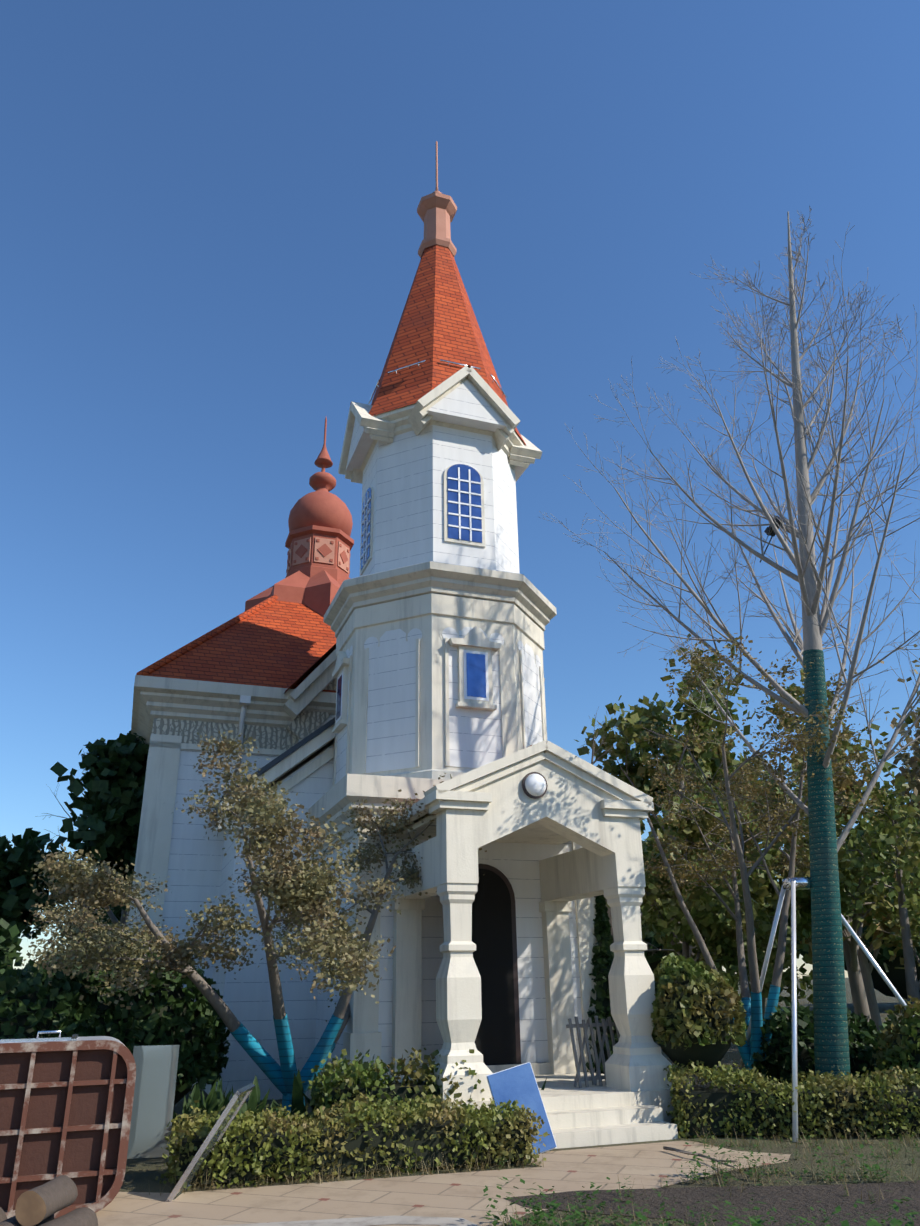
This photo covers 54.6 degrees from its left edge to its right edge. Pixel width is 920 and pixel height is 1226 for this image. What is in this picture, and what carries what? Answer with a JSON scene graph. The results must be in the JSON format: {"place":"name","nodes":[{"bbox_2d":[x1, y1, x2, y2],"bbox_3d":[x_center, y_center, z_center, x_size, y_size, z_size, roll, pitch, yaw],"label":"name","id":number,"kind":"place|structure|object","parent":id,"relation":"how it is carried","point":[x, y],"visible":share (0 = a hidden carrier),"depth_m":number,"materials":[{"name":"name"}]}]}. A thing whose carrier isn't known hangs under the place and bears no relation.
{"place":"outdoors","nodes":[
{"label":"outdoors","id":0,"kind":"place"},
{"bbox_2d":[54,1141,790,1225],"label":"paving","id":1,"kind":"structure","parent":0,"point":[461,1194],"depth_m":8.11,"materials":[{"name":"beige stone"}]},
{"bbox_2d":[0,1207,6,1221],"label":"log","id":2,"kind":"object","parent":1,"relation":"on","point":[3,1216],"visible":0.73,"depth_m":6.60,"materials":[{"name":"grey wood"}]},
{"bbox_2d":[0,1214,53,1225],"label":"log","id":3,"kind":"object","parent":1,"relation":"on","point":[12,1221],"visible":0.38,"depth_m":6.27,"materials":[{"name":"grey wood"}]},
{"bbox_2d":[0,1030,135,1218],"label":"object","id":4,"kind":"object","parent":1,"relation":"on","point":[66,1104],"visible":0.98,"depth_m":7.57,"materials":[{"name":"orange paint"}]},
{"bbox_2d":[40,1207,97,1225],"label":"log","id":5,"kind":"object","parent":1,"relation":"on","point":[84,1216],"visible":1,"depth_m":6.50,"materials":[{"name":"grey wood"}]},
{"bbox_2d":[15,1175,77,1225],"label":"log","id":6,"kind":"object","parent":5,"relation":"on","point":[37,1205],"visible":1,"depth_m":6.30,"materials":[{"name":"brown wood"}]},
{"bbox_2d":[218,1215,478,1225],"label":"curb","id":7,"kind":"structure","parent":1,"relation":"on","point":[396,1219],"depth_m":7.08,"materials":[{"name":"grey concrete"}]},
{"bbox_2d":[0,0,919,977],"label":"sky","id":8,"kind":"structure","parent":0,"point":[212,229],"materials":[{"name":"blue"}]},
{"bbox_2d":[119,978,919,1225],"bbox_3d":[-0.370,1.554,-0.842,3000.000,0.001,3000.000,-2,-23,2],"label":"ground","id":9,"kind":"structure","parent":0,"point":[139,1172],"depth_m":9.15,"materials":[{"name":"green plant"}]},
{"bbox_2d":[0,918,22,973],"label":"tree","id":10,"kind":"object","parent":9,"relation":"on","point":[8,945],"visible":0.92,"depth_m":14.51,"materials":[{"name":"green plant"}]},
{"bbox_2d":[5,937,21,969],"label":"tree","id":11,"kind":"object","parent":9,"relation":"on","point":[19,941],"depth_m":59.58,"materials":[{"name":"green plant"}]},
{"bbox_2d":[0,955,102,1038],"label":"bush","id":12,"kind":"object","parent":9,"relation":"on","point":[33,1002],"visible":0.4,"depth_m":10.92,"materials":[{"name":"green plant"}]},
{"bbox_2d":[0,731,148,942],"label":"tree","id":13,"kind":"object","parent":9,"relation":"on","point":[109,804],"visible":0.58,"depth_m":19.46,"materials":[{"name":"green plant"}]},
{"bbox_2d":[35,785,126,929],"bbox_3d":[-9.347,7.084,24.659,5.225,9.568,3.140,6,-23,-15],"label":"tree","id":14,"kind":"object","parent":9,"relation":"on","point":[111,915],"visible":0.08,"depth_m":24.70,"materials":[{"name":"green plant"}]},
{"bbox_2d":[67,871,121,945],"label":"tree","id":15,"kind":"object","parent":9,"relation":"on","point":[117,914],"visible":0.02,"depth_m":62.70,"materials":[{"name":"green plant"}]},
{"bbox_2d":[49,949,229,1104],"bbox_3d":[-4.577,5.749,12.059,2.928,2.271,2.326,-2,-23,2],"label":"bush","id":16,"kind":"object","parent":9,"relation":"on","point":[170,1011],"visible":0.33,"depth_m":11.48,"materials":[{"name":"green plant"}]},
{"bbox_2d":[172,1075,276,1126],"bbox_3d":[-2.718,5.854,10.448,1.428,0.766,1.296,-2,-23,2],"label":"plant","id":17,"kind":"object","parent":9,"relation":"on","point":[216,1100],"visible":0.35,"depth_m":10.47,"materials":[{"name":"green plant"}]},
{"bbox_2d":[126,418,353,1101],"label":"hall","id":18,"kind":"structure","parent":9,"relation":"on","point":[260,669],"depth_m":18.64,"materials":[{"name":"paint"}]},
{"bbox_2d":[7,730,486,1114],"bbox_3d":[-2.550,4.648,12.488,6.769,4.560,8.292,9,-25,-23],"label":"tree","id":19,"kind":"object","parent":9,"relation":"on","point":[297,888],"visible":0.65,"depth_m":10.65,"materials":[{"name":"green plant"}]},
{"bbox_2d":[148,1151,543,1195],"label":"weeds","id":20,"kind":"object","parent":9,"relation":"on","point":[370,1177],"visible":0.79,"depth_m":8.76,"materials":[{"name":"green plant"}]},
{"bbox_2d":[272,1067,431,1125],"bbox_3d":[-1.318,5.968,10.824,2.017,0.802,1.155,-2,-23,2],"label":"shrub","id":21,"kind":"object","parent":9,"relation":"on","point":[298,1094],"visible":0.08,"depth_m":10.71,"materials":[{"name":"green plant"}]},
{"bbox_2d":[155,1092,549,1189],"bbox_3d":[-1.041,5.424,9.200,3.953,0.829,1.109,6,-23,-16],"label":"hedge","id":22,"kind":"object","parent":9,"relation":"on","point":[250,1147],"visible":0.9,"depth_m":8.96,"materials":[{"name":"green plant"}]},
{"bbox_2d":[301,1047,484,1124],"bbox_3d":[-0.805,5.907,10.733,2.216,1.250,1.325,5,-23,-14],"label":"hedge","id":23,"kind":"object","parent":9,"relation":"on","point":[365,1072],"visible":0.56,"depth_m":10.56,"materials":[{"name":"green plant"}]},
{"bbox_2d":[127,1045,737,1201],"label":"loose panels","id":24,"kind":"object","parent":9,"relation":"on","point":[154,1094],"visible":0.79,"depth_m":9.03,"materials":[{"name":"glass"},{"name":"steel"}]},
{"bbox_2d":[307,141,597,1098],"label":"tower","id":25,"kind":"structure","parent":9,"relation":"on","point":[441,613],"depth_m":16.18,"materials":[{"name":"paint"}]},
{"bbox_2d":[387,1075,546,1089],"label":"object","id":26,"kind":"object","parent":9,"relation":"on","point":[543,1086],"depth_m":11.56,"materials":[{"name":"green plant"}]},
{"bbox_2d":[384,740,677,1148],"bbox_3d":[0.909,4.428,12.635,3.440,4.970,3.350,7,-24,-18],"label":"porch","id":27,"kind":"object","parent":9,"relation":"on","point":[546,792],"visible":0.96,"depth_m":12.24,"materials":[{"name":"paint"}]},
{"bbox_2d":[586,895,617,1073],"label":"conifer","id":28,"kind":"object","parent":9,"relation":"on","point":[602,958],"visible":0.46,"depth_m":14.34,"materials":[{"name":"green plant"}]},
{"bbox_2d":[589,707,690,955],"bbox_3d":[3.240,6.452,21.390,3.406,7.887,5.313,-21,-30,39],"label":"tree","id":29,"kind":"object","parent":9,"relation":"on","point":[609,910],"visible":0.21,"depth_m":21.14,"materials":[{"name":"green plant"}]},
{"bbox_2d":[575,633,749,960],"bbox_3d":[5.671,6.227,26.807,5.861,12.376,7.914,-20,-29,38],"label":"tree","id":30,"kind":"object","parent":9,"relation":"on","point":[629,728],"visible":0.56,"depth_m":28.19,"materials":[{"name":"green plant"}]},
{"bbox_2d":[641,836,722,971],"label":"tree","id":31,"kind":"object","parent":9,"relation":"on","point":[654,960],"visible":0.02,"depth_m":63.80,"materials":[{"name":"green plant"}]},
{"bbox_2d":[606,785,790,1085],"bbox_3d":[4.086,5.809,16.508,3.599,5.308,3.182,-2,-23,2],"label":"tree","id":32,"kind":"object","parent":9,"relation":"on","point":[712,917],"visible":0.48,"depth_m":16.11,"materials":[{"name":"green plant"}]},
{"bbox_2d":[651,953,747,1071],"bbox_3d":[3.137,5.322,11.933,1.405,1.482,1.400,-2,-23,2],"label":"round bush","id":33,"kind":"object","parent":9,"relation":"on","point":[693,1014],"visible":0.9,"depth_m":11.52,"materials":[{"name":"green plant"}]},
{"bbox_2d":[482,1136,919,1225],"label":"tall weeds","id":34,"kind":"object","parent":9,"relation":"on","point":[894,1221],"visible":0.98,"depth_m":6.80,"materials":[{"name":"green plant"}]},
{"bbox_2d":[495,1129,919,1225],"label":"grass","id":35,"kind":"structure","parent":9,"relation":"on","point":[757,1146],"depth_m":8.36,"materials":[{"name":"green plant"}]},
{"bbox_2d":[640,724,780,956],"bbox_3d":[7.796,9.190,31.932,6.015,10.759,6.878,13,-26,-29],"label":"tree","id":36,"kind":"object","parent":9,"relation":"on","point":[714,765],"visible":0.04,"depth_m":31.81,"materials":[{"name":"green plant"}]},
{"bbox_2d":[504,1180,919,1225],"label":"dirt patch","id":37,"kind":"object","parent":9,"relation":"on","point":[802,1199],"visible":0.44,"depth_m":7.52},
{"bbox_2d":[539,205,919,1141],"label":"bare tree","id":38,"kind":"object","parent":9,"relation":"on","point":[829,989],"visible":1,"depth_m":13.85,"materials":[{"name":"grey plant"}]},
{"bbox_2d":[638,633,892,1085],"bbox_3d":[4.657,4.154,13.958,4.301,6.387,7.228,-10,-24,21],"label":"tree","id":39,"kind":"object","parent":9,"relation":"on","point":[752,1005],"visible":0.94,"depth_m":13.82,"materials":[{"name":"green plant"}]},
{"bbox_2d":[693,801,845,1017],"bbox_3d":[6.338,6.600,18.553,3.946,5.345,2.946,19,-30,-39],"label":"tree","id":40,"kind":"object","parent":9,"relation":"on","point":[762,892],"visible":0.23,"depth_m":18.17,"materials":[{"name":"green plant"}]},
{"bbox_2d":[663,1059,919,1139],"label":"hedge","id":41,"kind":"object","parent":9,"relation":"on","point":[830,1105],"visible":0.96,"depth_m":10.65,"materials":[{"name":"green plant"}]},
{"bbox_2d":[692,1120,919,1149],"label":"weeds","id":42,"kind":"object","parent":9,"relation":"on","point":[802,1141],"visible":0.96,"depth_m":10.08,"materials":[{"name":"green plant"}]},
{"bbox_2d":[751,1002,891,1085],"bbox_3d":[5.268,6.441,12.924,2.145,1.477,1.688,-2,-23,2],"label":"bush","id":43,"kind":"object","parent":9,"relation":"on","point":[861,1038],"visible":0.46,"depth_m":12.67,"materials":[{"name":"green plant"}]},
{"bbox_2d":[796,814,919,999],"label":"tree","id":44,"kind":"object","parent":9,"relation":"on","point":[896,977],"visible":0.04,"depth_m":47.91,"materials":[{"name":"green plant"}]},
{"bbox_2d":[872,995,919,1084],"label":"bush","id":45,"kind":"object","parent":9,"relation":"on","point":[902,1050],"visible":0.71,"depth_m":11.84,"materials":[{"name":"green plant"}]},
{"label":"lawn","id":46,"kind":"structure","parent":0,"visible":0},
{"bbox_2d":[716,667,919,1021],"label":"tree","id":47,"kind":"object","parent":46,"relation":"on","point":[856,983],"visible":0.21,"depth_m":19.92,"materials":[{"name":"green plant"}]},
{"bbox_2d":[757,738,919,1024],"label":"tree","id":48,"kind":"object","parent":46,"relation":"on","point":[904,856],"visible":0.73,"depth_m":14.13,"materials":[{"name":"green plant"}]},
{"bbox_2d":[783,750,919,1038],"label":"tree","id":49,"kind":"object","parent":46,"relation":"on","point":[866,968],"visible":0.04,"depth_m":24.52,"materials":[{"name":"green plant"}]},
{"bbox_2d":[864,638,919,852],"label":"tree","id":50,"kind":"object","parent":46,"relation":"on","point":[912,761],"visible":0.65,"depth_m":16.65,"materials":[{"name":"green plant"}]},
{"bbox_2d":[890,757,919,841],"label":"tree","id":51,"kind":"object","parent":46,"relation":"on","point":[897,776],"depth_m":29.58,"materials":[{"name":"green plant"}]},
{"bbox_2d":[892,691,919,851],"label":"tree","id":52,"kind":"object","parent":46,"relation":"on","point":[908,720],"visible":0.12,"depth_m":23.12,"materials":[{"name":"green plant"}]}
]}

